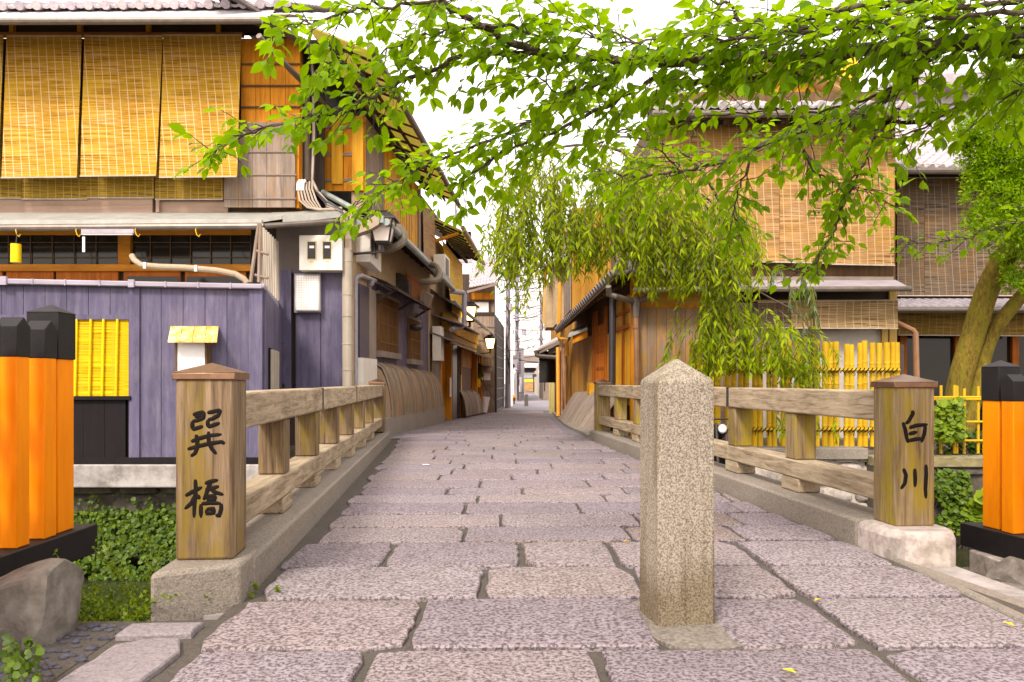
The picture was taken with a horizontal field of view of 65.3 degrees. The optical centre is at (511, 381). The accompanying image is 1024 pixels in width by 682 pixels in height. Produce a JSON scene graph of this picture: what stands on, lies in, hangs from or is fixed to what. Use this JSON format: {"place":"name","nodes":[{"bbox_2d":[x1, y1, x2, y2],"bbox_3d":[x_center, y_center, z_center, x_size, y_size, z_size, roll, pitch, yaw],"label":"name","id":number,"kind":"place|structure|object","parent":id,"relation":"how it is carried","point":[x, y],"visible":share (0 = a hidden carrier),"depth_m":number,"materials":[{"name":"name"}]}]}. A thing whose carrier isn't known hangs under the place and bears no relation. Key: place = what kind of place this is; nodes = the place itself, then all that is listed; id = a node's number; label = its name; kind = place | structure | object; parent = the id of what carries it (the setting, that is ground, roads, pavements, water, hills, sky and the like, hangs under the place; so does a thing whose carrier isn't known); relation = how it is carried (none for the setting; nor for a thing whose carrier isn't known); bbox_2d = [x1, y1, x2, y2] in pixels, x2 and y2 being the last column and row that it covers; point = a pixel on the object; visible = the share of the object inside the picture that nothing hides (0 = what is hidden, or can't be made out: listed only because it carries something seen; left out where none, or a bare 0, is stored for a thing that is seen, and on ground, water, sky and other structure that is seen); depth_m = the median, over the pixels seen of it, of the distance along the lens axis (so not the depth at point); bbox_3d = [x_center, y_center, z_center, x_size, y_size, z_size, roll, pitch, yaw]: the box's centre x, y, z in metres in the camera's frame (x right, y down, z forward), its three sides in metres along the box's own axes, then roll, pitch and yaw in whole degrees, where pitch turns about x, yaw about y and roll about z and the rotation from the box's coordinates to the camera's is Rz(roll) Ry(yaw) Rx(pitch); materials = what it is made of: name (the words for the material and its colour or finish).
{"place":"outdoors","nodes":[
{"label":"outdoors","id":0,"kind":"place"},
{"bbox_2d":[58,622,203,681],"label":"edge paving","id":1,"kind":"structure","parent":0,"point":[149,652],"depth_m":2.97,"materials":[{"name":"stone"}]},
{"bbox_2d":[0,0,1022,383],"label":"sky","id":2,"kind":"structure","parent":0,"point":[647,14],"materials":[{"name":"white"}]},
{"bbox_2d":[499,389,548,410],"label":"street","id":3,"kind":"structure","parent":0,"point":[536,402],"depth_m":46.53,"materials":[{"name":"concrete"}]},
{"bbox_2d":[504,262,512,407],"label":"utility pole","id":4,"kind":"object","parent":3,"relation":"on","point":[508,309],"visible":0.82,"depth_m":41.87,"materials":[{"name":"concrete"}]},
{"bbox_2d":[513,259,525,399],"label":"utility pole","id":5,"kind":"object","parent":3,"relation":"on","point":[517,337],"visible":0.64,"depth_m":61.86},
{"bbox_2d":[79,544,974,620],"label":"river water","id":6,"kind":"structure","parent":0,"point":[962,557],"depth_m":10.06,"materials":[{"name":"liquid"}]},
{"bbox_2d":[74,488,175,563],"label":"retaining wall","id":7,"kind":"structure","parent":6,"relation":"in","point":[142,495],"depth_m":11.19,"materials":[{"name":"stone"}]},
{"bbox_2d":[72,508,175,581],"bbox_3d":[-5.751,2.295,10.700,4.500,1.112,0.973,0,0,0],"label":"ground ivy","id":8,"kind":"object","parent":7,"relation":"attached to","point":[124,542],"visible":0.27,"depth_m":10.73,"materials":[{"name":"green plant"}]},
{"bbox_2d":[76,493,175,517],"bbox_3d":[-5.908,1.824,11.080,4.202,0.614,0.272,0,0,0],"label":"ground ivy","id":9,"kind":"object","parent":7,"relation":"on","point":[150,505],"visible":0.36,"depth_m":11.04,"materials":[{"name":"green plant"}]},
{"bbox_2d":[767,267,822,428],"bbox_3d":[4.406,-0.454,12.573,0.905,2.693,0.486,0,0,0],"label":"willow sapling","id":10,"kind":"object","parent":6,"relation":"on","point":[811,294],"visible":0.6,"depth_m":12.52,"materials":[{"name":"green plant"}]},
{"bbox_2d":[956,497,982,549],"bbox_3d":[7.165,2.198,12.173,0.813,0.925,0.381,0,0,0],"label":"bank fern","id":11,"kind":"object","parent":6,"relation":"in","point":[973,512],"visible":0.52,"depth_m":12.09,"materials":[{"name":"green plant"}]},
{"bbox_2d":[519,263,550,354],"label":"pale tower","id":12,"kind":"structure","parent":0,"point":[532,324],"depth_m":170.00,"materials":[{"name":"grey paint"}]},
{"bbox_2d":[51,411,1023,681],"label":"stone paving","id":13,"kind":"structure","parent":0,"point":[337,605],"depth_m":3.80,"materials":[{"name":"stone"}]},
{"bbox_2d":[460,389,482,415],"bbox_3d":[-1.565,0.730,29.686,0.422,1.063,5.729,0,0,3],"label":"curved board screen","id":14,"kind":"object","parent":13,"relation":"on","point":[473,402],"visible":0.96,"depth_m":29.24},
{"bbox_2d":[391,411,585,438],"bbox_3d":[-0.301,1.207,26.001,3.730,0.368,23.271,0,0,1],"label":"gutter strip","id":15,"kind":"object","parent":13,"relation":"on","point":[562,427],"visible":0.65,"depth_m":18.70,"materials":[{"name":"stone"}]},
{"bbox_2d":[632,601,743,649],"bbox_3d":[0.693,1.038,3.395,0.445,0.030,0.680,0,0,0],"label":"mortar patch","id":16,"kind":"object","parent":13,"relation":"on","point":[715,636],"visible":0.26,"depth_m":3.21,"materials":[{"name":"concrete"}]},
{"bbox_2d":[640,359,714,626],"bbox_3d":[0.715,0.483,3.480,0.255,1.167,0.255,0,0,-9],"label":"stone bollard","id":17,"kind":"object","parent":16,"relation":"on","point":[677,494],"visible":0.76,"depth_m":3.36,"materials":[{"name":"stone"}]},
{"bbox_2d":[290,384,981,463],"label":"ground","id":18,"kind":"structure","parent":0,"point":[841,442],"depth_m":13.62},
{"bbox_2d":[0,621,137,681],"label":"gravel strip","id":19,"kind":"object","parent":18,"relation":"on","point":[67,664],"visible":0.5,"depth_m":3.13,"materials":[{"name":"gravel"}]},
{"bbox_2d":[0,632,57,681],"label":"creeping plant","id":20,"kind":"object","parent":19,"relation":"on","point":[14,668],"visible":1,"depth_m":2.61,"materials":[{"name":"green plant"}]},
{"bbox_2d":[0,558,83,649],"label":"boulder","id":21,"kind":"object","parent":19,"relation":"on","point":[40,601],"visible":0.63,"depth_m":3.16,"materials":[{"name":"stone"}]},
{"bbox_2d":[0,305,96,576],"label":"shrine fence","id":22,"kind":"object","parent":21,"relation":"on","point":[37,352],"visible":1,"depth_m":3.90,"materials":[{"name":"orange paint"}]},
{"bbox_2d":[0,623,135,681],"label":"pebble bed","id":23,"kind":"object","parent":19,"relation":"on","point":[95,627],"visible":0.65,"depth_m":3.08,"materials":[{"name":"gravel"}]},
{"bbox_2d":[0,276,282,487],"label":"river annex","id":24,"kind":"object","parent":18,"relation":"on","point":[124,406],"visible":0.56,"depth_m":10.95,"materials":[{"name":"purple wood"}]},
{"bbox_2d":[26,319,130,399],"bbox_3d":[-7.293,-0.307,10.938,4.177,1.105,0.095,0,0,0],"label":"window","id":25,"kind":"structure","parent":24,"relation":"in","point":[101,364],"depth_m":10.95,"materials":[{"name":"yellow wood"}]},
{"bbox_2d":[129,253,248,283],"bbox_3d":[-4.989,-1.741,12.340,1.900,0.498,0.201,0,0,0],"label":"air duct","id":26,"kind":"object","parent":24,"relation":"on","point":[184,267],"visible":0.98,"depth_m":12.26,"materials":[{"name":"plastic"}]},
{"bbox_2d":[168,326,218,370],"bbox_3d":[-4.297,-0.429,10.770,0.768,0.670,0.360,0,0,0],"label":"sign lantern","id":27,"kind":"object","parent":24,"relation":"attached to","point":[189,353],"visible":0.74,"depth_m":10.79,"materials":[{"name":"paper"}]},
{"bbox_2d":[249,224,279,300],"bbox_3d":[-3.826,-1.871,12.406,0.273,1.043,2.467,0,0,-13],"label":"bamboo slat screen","id":28,"kind":"object","parent":24,"relation":"on","point":[267,251],"visible":0.83,"depth_m":11.94,"materials":[{"name":"wood"}]},
{"bbox_2d":[269,348,278,389],"bbox_3d":[-3.527,0.117,11.851,0.064,1.200,1.028,0,0,-11],"label":"side window","id":29,"kind":"structure","parent":24,"relation":"in","point":[273,354],"depth_m":11.41,"materials":[{"name":"grey wood"}]},
{"bbox_2d":[0,0,461,444],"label":"riverside house","id":30,"kind":"structure","parent":18,"relation":"on","point":[216,233],"depth_m":13.79,"materials":[{"name":"brown wood"}]},
{"bbox_2d":[0,101,21,198],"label":"reed blind","id":31,"kind":"object","parent":30,"relation":"attached to","point":[10,188],"visible":0.31,"depth_m":13.64,"materials":[{"name":"wicker"}]},
{"bbox_2d":[6,271,54,279],"bbox_3d":[-8.333,-1.780,13.830,0.814,0.262,0.060,0,0,0],"label":"window frame","id":32,"kind":"structure","parent":30,"relation":"in","point":[11,274],"depth_m":13.80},
{"bbox_2d":[1,35,81,178],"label":"reed blind","id":33,"kind":"object","parent":30,"relation":"hanging from","point":[41,105],"visible":1,"depth_m":13.38,"materials":[{"name":"wicker"}]},
{"bbox_2d":[21,101,87,199],"bbox_3d":[-7.819,-3.959,13.658,1.144,1.703,0.069,0,0,0],"label":"reed blind","id":34,"kind":"object","parent":30,"relation":"attached to","point":[54,188],"visible":0.31,"depth_m":13.65,"materials":[{"name":"wicker"}]},
{"bbox_2d":[63,271,119,280],"bbox_3d":[-7.279,-1.780,13.830,0.941,0.262,0.060,0,0,0],"label":"window frame","id":35,"kind":"structure","parent":30,"relation":"in","point":[68,275],"depth_m":13.80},
{"bbox_2d":[81,229,134,234],"bbox_3d":[-6.436,-2.383,12.730,0.837,0.093,0.060,0,0,0],"label":"tube light","id":36,"kind":"object","parent":30,"relation":"attached to","point":[107,231],"visible":1,"depth_m":12.70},
{"bbox_2d":[86,176,154,198],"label":"reed blind","id":37,"kind":"object","parent":30,"relation":"hanging from","point":[135,187],"visible":0.26,"depth_m":13.64,"materials":[{"name":"wicker"}]},
{"bbox_2d":[80,35,162,176],"bbox_3d":[-6.568,-4.631,13.373,1.372,2.491,0.379,0,0,0],"label":"reed blind","id":38,"kind":"object","parent":30,"relation":"hanging from","point":[121,103],"visible":1,"depth_m":13.37,"materials":[{"name":"wicker"}]},
{"bbox_2d":[0,235,250,263],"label":"window","id":39,"kind":"structure","parent":30,"relation":"in","point":[36,249],"depth_m":13.85,"materials":[{"name":"black glass"}]},
{"bbox_2d":[0,230,251,271],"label":"window frame","id":40,"kind":"structure","parent":30,"relation":"in","point":[125,245],"depth_m":13.76,"materials":[{"name":"wood"}]},
{"bbox_2d":[124,271,181,281],"bbox_3d":[-6.221,-1.780,13.830,0.977,0.262,0.060,0,0,0],"label":"window frame","id":41,"kind":"structure","parent":30,"relation":"in","point":[126,273],"depth_m":13.80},
{"bbox_2d":[155,101,223,199],"bbox_3d":[-5.514,-3.956,13.658,1.165,1.710,0.069,0,0,0],"label":"reed blind","id":42,"kind":"object","parent":30,"relation":"attached to","point":[189,189],"visible":0.3,"depth_m":13.65,"materials":[{"name":"wicker"}]},
{"bbox_2d":[159,34,240,177],"bbox_3d":[-5.231,-4.628,13.373,1.365,2.525,0.379,0,0,0],"label":"reed blind","id":43,"kind":"object","parent":30,"relation":"hanging from","point":[200,73],"visible":0.91,"depth_m":13.39,"materials":[{"name":"wicker"}]},
{"bbox_2d":[294,274,320,312],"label":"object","id":44,"kind":"object","parent":30,"relation":"attached to","point":[307,293],"visible":1,"depth_m":13.60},
{"bbox_2d":[299,235,344,272],"bbox_3d":[-3.225,-2.173,13.603,0.724,0.593,0.334,0,0,0],"label":"meter box","id":45,"kind":"object","parent":30,"relation":"attached to","point":[320,254],"visible":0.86,"depth_m":13.45,"materials":[{"name":"white metal"}]},
{"bbox_2d":[342,248,352,385],"bbox_3d":[-2.808,-0.999,13.620,0.196,2.542,0.196,0,0,0],"label":"bamboo pipe","id":46,"kind":"object","parent":30,"relation":"attached to","point":[347,325],"visible":0.94,"depth_m":13.55,"materials":[{"name":"wood"}]},
{"bbox_2d":[356,233,380,272],"bbox_3d":[-2.631,-2.385,14.500,0.391,0.700,0.800,0,0,0],"label":"meter box","id":47,"kind":"object","parent":30,"relation":"attached to","point":[368,262],"visible":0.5,"depth_m":14.12,"materials":[{"name":"beige metal"}]},
{"bbox_2d":[354,273,390,385],"bbox_3d":[-2.596,-0.818,15.180,0.125,2.310,2.460,0,0,6],"label":"conduit","id":48,"kind":"object","parent":30,"relation":"attached to","point":[363,276],"visible":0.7,"depth_m":13.97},
{"bbox_2d":[353,210,399,254],"bbox_3d":[-2.514,-2.579,13.900,1.052,0.782,0.528,0,0,0],"label":"wall lantern","id":49,"kind":"object","parent":30,"relation":"attached to","point":[382,235],"depth_m":13.76,"materials":[{"name":"white glass"}]},
{"bbox_2d":[376,290,401,359],"bbox_3d":[-2.517,-1.123,16.395,0.125,1.280,1.964,0,0,3],"label":"lattice window","id":50,"kind":"structure","parent":30,"relation":"in","point":[388,307],"depth_m":16.25,"materials":[{"name":"wood"}]},
{"bbox_2d":[384,224,407,253],"bbox_3d":[-2.246,-2.714,14.760,0.444,0.768,0.738,0,0,-41],"label":"lagged pipe","id":51,"kind":"object","parent":30,"relation":"attached to","point":[401,242],"visible":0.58,"depth_m":14.53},
{"bbox_2d":[377,361,443,416],"bbox_3d":[-2.255,0.192,18.525,0.382,1.179,6.750,0,0,3],"label":"curved bamboo screen","id":52,"kind":"object","parent":30,"relation":"attached to","point":[415,392],"visible":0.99,"depth_m":17.47,"materials":[{"name":"wood"}]},
{"bbox_2d":[407,315,422,364],"bbox_3d":[-2.343,-0.978,19.295,0.125,1.130,1.563,0,0,3],"label":"lattice window","id":53,"kind":"structure","parent":30,"relation":"in","point":[413,337],"depth_m":19.01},
{"bbox_2d":[422,197,434,274],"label":"reed blind","id":54,"kind":"object","parent":30,"relation":"attached to","point":[429,236],"visible":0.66,"depth_m":20.98,"materials":[{"name":"brown wicker"}]},
{"bbox_2d":[429,214,493,419],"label":"street house","id":55,"kind":"structure","parent":18,"relation":"on","point":[462,357],"depth_m":24.99,"materials":[{"name":"beige paint"}]},
{"bbox_2d":[432,326,443,360],"bbox_3d":[-2.060,-1.058,22.299,0.240,0.950,0.581,0,0,3],"label":"white cabinet","id":56,"kind":"object","parent":55,"relation":"attached to","point":[437,348],"visible":0.95,"depth_m":22.01,"materials":[{"name":"beige metal"}]},
{"bbox_2d":[450,251,462,318],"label":"reed blind","id":57,"kind":"object","parent":55,"relation":"attached to","point":[457,264],"visible":0.69,"depth_m":26.61,"materials":[{"name":"orange wicker"}]},
{"bbox_2d":[449,289,466,331],"bbox_3d":[-1.546,-2.011,22.741,0.280,1.247,0.774,0,0,34],"label":"exhaust pipe","id":58,"kind":"object","parent":55,"relation":"attached to","point":[464,310],"visible":0.87,"depth_m":22.93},
{"bbox_2d":[458,257,497,412],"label":"weathered house","id":59,"kind":"structure","parent":18,"relation":"on","point":[479,289],"depth_m":34.98,"materials":[{"name":"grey wood"}]},
{"bbox_2d":[495,315,504,411],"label":"dark lattice house","id":60,"kind":"structure","parent":18,"relation":"on","point":[499,368],"depth_m":38.86,"materials":[{"name":"wood"}]},
{"bbox_2d":[444,412,589,438],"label":"kerb","id":61,"kind":"structure","parent":18,"relation":"on","point":[585,432],"depth_m":17.03,"materials":[{"name":"stone"}]},
{"bbox_2d":[558,391,586,420],"bbox_3d":[1.675,0.672,22.038,0.526,0.845,2.251,0,0,-3],"label":"curved board screen","id":62,"kind":"object","parent":61,"relation":"on","point":[574,400],"visible":0.82,"depth_m":22.05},
{"bbox_2d":[566,391,593,423],"bbox_3d":[1.765,0.609,19.540,0.646,0.879,2.064,0,0,-3],"label":"curved board screen","id":63,"kind":"object","parent":61,"relation":"on","point":[581,407],"visible":0.7,"depth_m":19.58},
{"bbox_2d":[575,397,613,429],"bbox_3d":[1.875,0.546,16.890,0.746,0.921,2.773,0,0,-3],"label":"curved board screen","id":64,"kind":"object","parent":61,"relation":"on","point":[586,419],"visible":0.3,"depth_m":17.20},
{"bbox_2d":[524,355,538,392],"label":"shop building","id":65,"kind":"structure","parent":18,"relation":"on","point":[529,368],"depth_m":95.94,"materials":[{"name":"white metal"}]},
{"bbox_2d":[534,207,610,416],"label":"ochre house","id":66,"kind":"structure","parent":18,"relation":"on","point":[554,354],"depth_m":24.98,"materials":[{"name":"orange paint"}]},
{"bbox_2d":[539,351,555,382],"bbox_3d":[1.205,-0.505,27.250,0.582,1.066,0.500,0,0,0],"label":"window","id":67,"kind":"structure","parent":66,"relation":"in","point":[547,367],"depth_m":27.00,"materials":[{"name":"black glass"}]},
{"bbox_2d":[151,430,1023,620],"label":"stone bridge","id":68,"kind":"structure","parent":18,"relation":"on","point":[273,541],"depth_m":4.75,"materials":[{"name":"stone"}]},
{"bbox_2d":[172,363,385,559],"bbox_3d":[-1.881,0.384,8.753,0.293,0.953,9.985,0,0,-5],"label":"bridge railing","id":69,"kind":"object","parent":68,"relation":"on","point":[221,501],"visible":1,"depth_m":3.98,"materials":[{"name":"brown wood"}]},
{"bbox_2d":[593,374,937,525],"bbox_3d":[2.014,0.413,9.617,0.277,0.922,9.700,0,0,-5],"label":"bridge railing","id":70,"kind":"object","parent":68,"relation":"on","point":[897,485],"visible":0.77,"depth_m":5.51,"materials":[{"name":"brown wood"}]},
{"bbox_2d":[554,243,736,438],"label":"corner house","id":71,"kind":"structure","parent":18,"relation":"on","point":[618,333],"depth_m":15.73,"materials":[{"name":"orange wood"}]},
{"bbox_2d":[596,323,603,380],"bbox_3d":[2.107,-0.533,18.997,0.030,1.660,1.102,0,0,-3],"label":"lattice window","id":72,"kind":"structure","parent":71,"relation":"in","point":[599,328],"depth_m":19.08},
{"bbox_2d":[473,136,842,444],"bbox_3d":[2.105,-1.199,12.040,5.620,5.051,2.565,0,0,-22],"label":"weeping tree","id":73,"kind":"object","parent":18,"relation":"on","point":[720,279],"visible":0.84,"depth_m":11.70,"materials":[{"name":"green plant"}]},
{"bbox_2d":[714,418,727,463],"bbox_3d":[3.255,1.056,12.930,0.600,0.973,1.879,0,0,0],"label":"parked motorcycle","id":74,"kind":"object","parent":18,"relation":"on","point":[720,431],"visible":0.34,"depth_m":12.42,"materials":[{"name":"black metal"}]},
{"bbox_2d":[611,50,915,437],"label":"blind house","id":75,"kind":"structure","parent":18,"relation":"on","point":[852,282],"depth_m":15.58,"materials":[{"name":"brown paint"}]},
{"bbox_2d":[650,118,779,262],"bbox_3d":[3.928,-3.822,15.438,2.525,3.061,0.149,0,0,0],"label":"reed blind","id":76,"kind":"object","parent":75,"relation":"hanging from","point":[719,137],"visible":0.21,"depth_m":15.45,"materials":[{"name":"beige wicker"}]},
{"bbox_2d":[757,302,790,327],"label":"reed blind","id":77,"kind":"object","parent":75,"relation":"hanging from","point":[774,307],"visible":0.56,"depth_m":15.20,"materials":[{"name":"brown wicker"}]},
{"bbox_2d":[780,118,830,263],"bbox_3d":[5.675,-3.810,15.438,1.034,3.084,0.149,0,0,0],"label":"reed blind","id":78,"kind":"object","parent":75,"relation":"hanging from","point":[800,230],"visible":0.41,"depth_m":15.42,"materials":[{"name":"beige wicker"}]},
{"bbox_2d":[791,300,897,328],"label":"reed blind","id":79,"kind":"object","parent":75,"relation":"hanging from","point":[857,314],"visible":0.79,"depth_m":15.18,"materials":[{"name":"wicker"}]},
{"bbox_2d":[831,118,894,265],"bbox_3d":[6.788,-3.791,15.438,1.272,3.124,0.149,0,0,0],"label":"reed blind","id":80,"kind":"object","parent":75,"relation":"hanging from","point":[878,243],"visible":0.42,"depth_m":15.40,"materials":[{"name":"beige wicker"}]},
{"bbox_2d":[898,321,919,377],"bbox_3d":[7.784,-0.339,15.719,0.170,1.752,0.462,0,0,-39],"label":"rain pipe","id":81,"kind":"object","parent":75,"relation":"attached to","point":[915,333],"visible":0.75,"depth_m":15.56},
{"bbox_2d":[755,460,867,505],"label":"retaining wall","id":82,"kind":"structure","parent":18,"relation":"on","point":[848,496],"depth_m":12.95,"materials":[{"name":"grey paint"}]},
{"bbox_2d":[752,445,867,459],"bbox_3d":[4.025,1.165,13.240,3.450,0.185,0.720,0,0,0],"label":"wall coping","id":83,"kind":"object","parent":82,"relation":"on","point":[840,452],"depth_m":12.88,"materials":[{"name":"stone"}]},
{"bbox_2d":[690,340,903,446],"bbox_3d":[4.741,0.198,13.267,3.552,1.770,0.186,0,0,0],"label":"bamboo fence","id":84,"kind":"object","parent":83,"relation":"on","point":[893,363],"visible":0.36,"depth_m":13.26,"materials":[{"name":"wood"}]},
{"bbox_2d":[865,464,982,543],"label":"retaining wall","id":85,"kind":"structure","parent":18,"relation":"on","point":[976,475],"depth_m":12.70,"materials":[{"name":"stone"}]},
{"bbox_2d":[866,455,982,467],"bbox_3d":[8.880,1.272,12.810,6.240,0.170,0.380,0,0,0],"label":"wall coping","id":86,"kind":"object","parent":85,"relation":"on","point":[958,461],"depth_m":12.62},
{"bbox_2d":[934,385,982,453],"bbox_3d":[7.584,0.599,12.882,1.847,1.117,0.080,0,0,0],"label":"bamboo trellis","id":87,"kind":"object","parent":86,"relation":"on","point":[978,440],"visible":0.31,"depth_m":12.88,"materials":[{"name":"wood"}]},
{"bbox_2d":[934,396,971,455],"bbox_3d":[6.945,0.786,12.722,0.831,1.112,0.341,0,0,0],"label":"trellis shrub","id":88,"kind":"object","parent":85,"relation":"on","point":[952,427],"visible":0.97,"depth_m":12.65,"materials":[{"name":"green plant"}]},
{"bbox_2d":[892,558,1023,622],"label":"path edge","id":89,"kind":"object","parent":18,"relation":"on","point":[960,586],"visible":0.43,"depth_m":3.98,"materials":[{"name":"stone"}]},
{"bbox_2d":[895,125,1023,430],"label":"dark blind house","id":90,"kind":"structure","parent":18,"relation":"on","point":[936,354],"depth_m":17.36,"materials":[{"name":"brown wood"}]},
{"bbox_2d":[897,177,924,295],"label":"reed blind","id":91,"kind":"object","parent":90,"relation":"hanging from","point":[910,271],"visible":0.71,"depth_m":17.11,"materials":[{"name":"wicker"}]},
{"bbox_2d":[924,177,975,295],"bbox_3d":[9.392,-3.110,17.113,1.127,2.561,0.099,0,0,0],"label":"reed blind","id":92,"kind":"object","parent":90,"relation":"hanging from","point":[954,274],"visible":0.7,"depth_m":17.11,"materials":[{"name":"wicker"}]},
{"bbox_2d":[897,312,1023,335],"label":"reed blind","id":93,"kind":"object","parent":90,"relation":"hanging from","point":[936,323],"visible":0.64,"depth_m":16.90,"materials":[{"name":"wicker"}]},
{"bbox_2d":[897,335,1023,408],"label":"window","id":94,"kind":"structure","parent":90,"relation":"in","point":[936,353],"depth_m":17.42,"materials":[{"name":"black glass"}]},
{"bbox_2d":[976,177,1023,295],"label":"reed blind","id":95,"kind":"object","parent":90,"relation":"hanging from","point":[982,260],"visible":0.12,"depth_m":17.11,"materials":[{"name":"wicker"}]},
{"bbox_2d":[945,52,1023,438],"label":"leaning tree","id":96,"kind":"object","parent":18,"relation":"on","point":[979,337],"visible":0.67,"depth_m":12.59,"materials":[{"name":"green plant"}]},
{"bbox_2d":[876,73,1023,125],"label":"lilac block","id":97,"kind":"structure","parent":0,"point":[950,77],"depth_m":26.00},
{"bbox_2d":[934,468,973,536],"bbox_3d":[6.771,1.980,12.350,0.869,1.265,0.538,0,0,0],"label":"bank shrub","id":98,"kind":"object","parent":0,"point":[948,482],"visible":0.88,"depth_m":12.34,"materials":[{"name":"green plant"}]},
{"bbox_2d":[962,567,985,576],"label":"river bank","id":99,"kind":"structure","parent":0,"point":[966,568],"depth_m":5.29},
{"bbox_2d":[78,584,212,622],"bbox_3d":[-1.812,1.097,3.560,0.888,0.445,0.451,0,0,0],"label":"river weed","id":100,"kind":"object","parent":99,"relation":"on","point":[99,614],"visible":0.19,"depth_m":3.57,"materials":[{"name":"green plant"}]},
{"bbox_2d":[53,519,265,622],"bbox_3d":[-1.799,1.171,3.916,1.310,0.936,0.553,0,0,0],"label":"river weed","id":101,"kind":"object","parent":99,"relation":"on","point":[122,589],"visible":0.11,"depth_m":3.96,"materials":[{"name":"green plant"}]},
{"bbox_2d":[168,0,1023,300],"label":"cherry tree","id":102,"kind":"object","parent":99,"relation":"on","point":[908,50],"visible":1,"depth_m":3.48,"materials":[{"name":"green plant"}]},
{"bbox_2d":[969,550,1003,574],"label":"support block","id":103,"kind":"structure","parent":99,"relation":"on","point":[982,562],"depth_m":5.21,"materials":[{"name":"stone"}]},
{"bbox_2d":[960,360,1023,559],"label":"shrine fence","id":104,"kind":"object","parent":99,"relation":"on","point":[998,530],"visible":1,"depth_m":5.17,"materials":[{"name":"orange paint"}]},
{"bbox_2d":[986,556,1023,584],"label":"boulder","id":105,"kind":"object","parent":99,"relation":"on","point":[1009,569],"visible":0.52,"depth_m":4.70,"materials":[{"name":"stone"}]},
{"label":"garden bed","id":106,"kind":"structure","parent":0,"visible":0},
{"bbox_2d":[935,430,982,454],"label":"garden undergrowth","id":107,"kind":"object","parent":106,"relation":"on","point":[972,446],"visible":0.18,"depth_m":13.22,"materials":[{"name":"green plant"}]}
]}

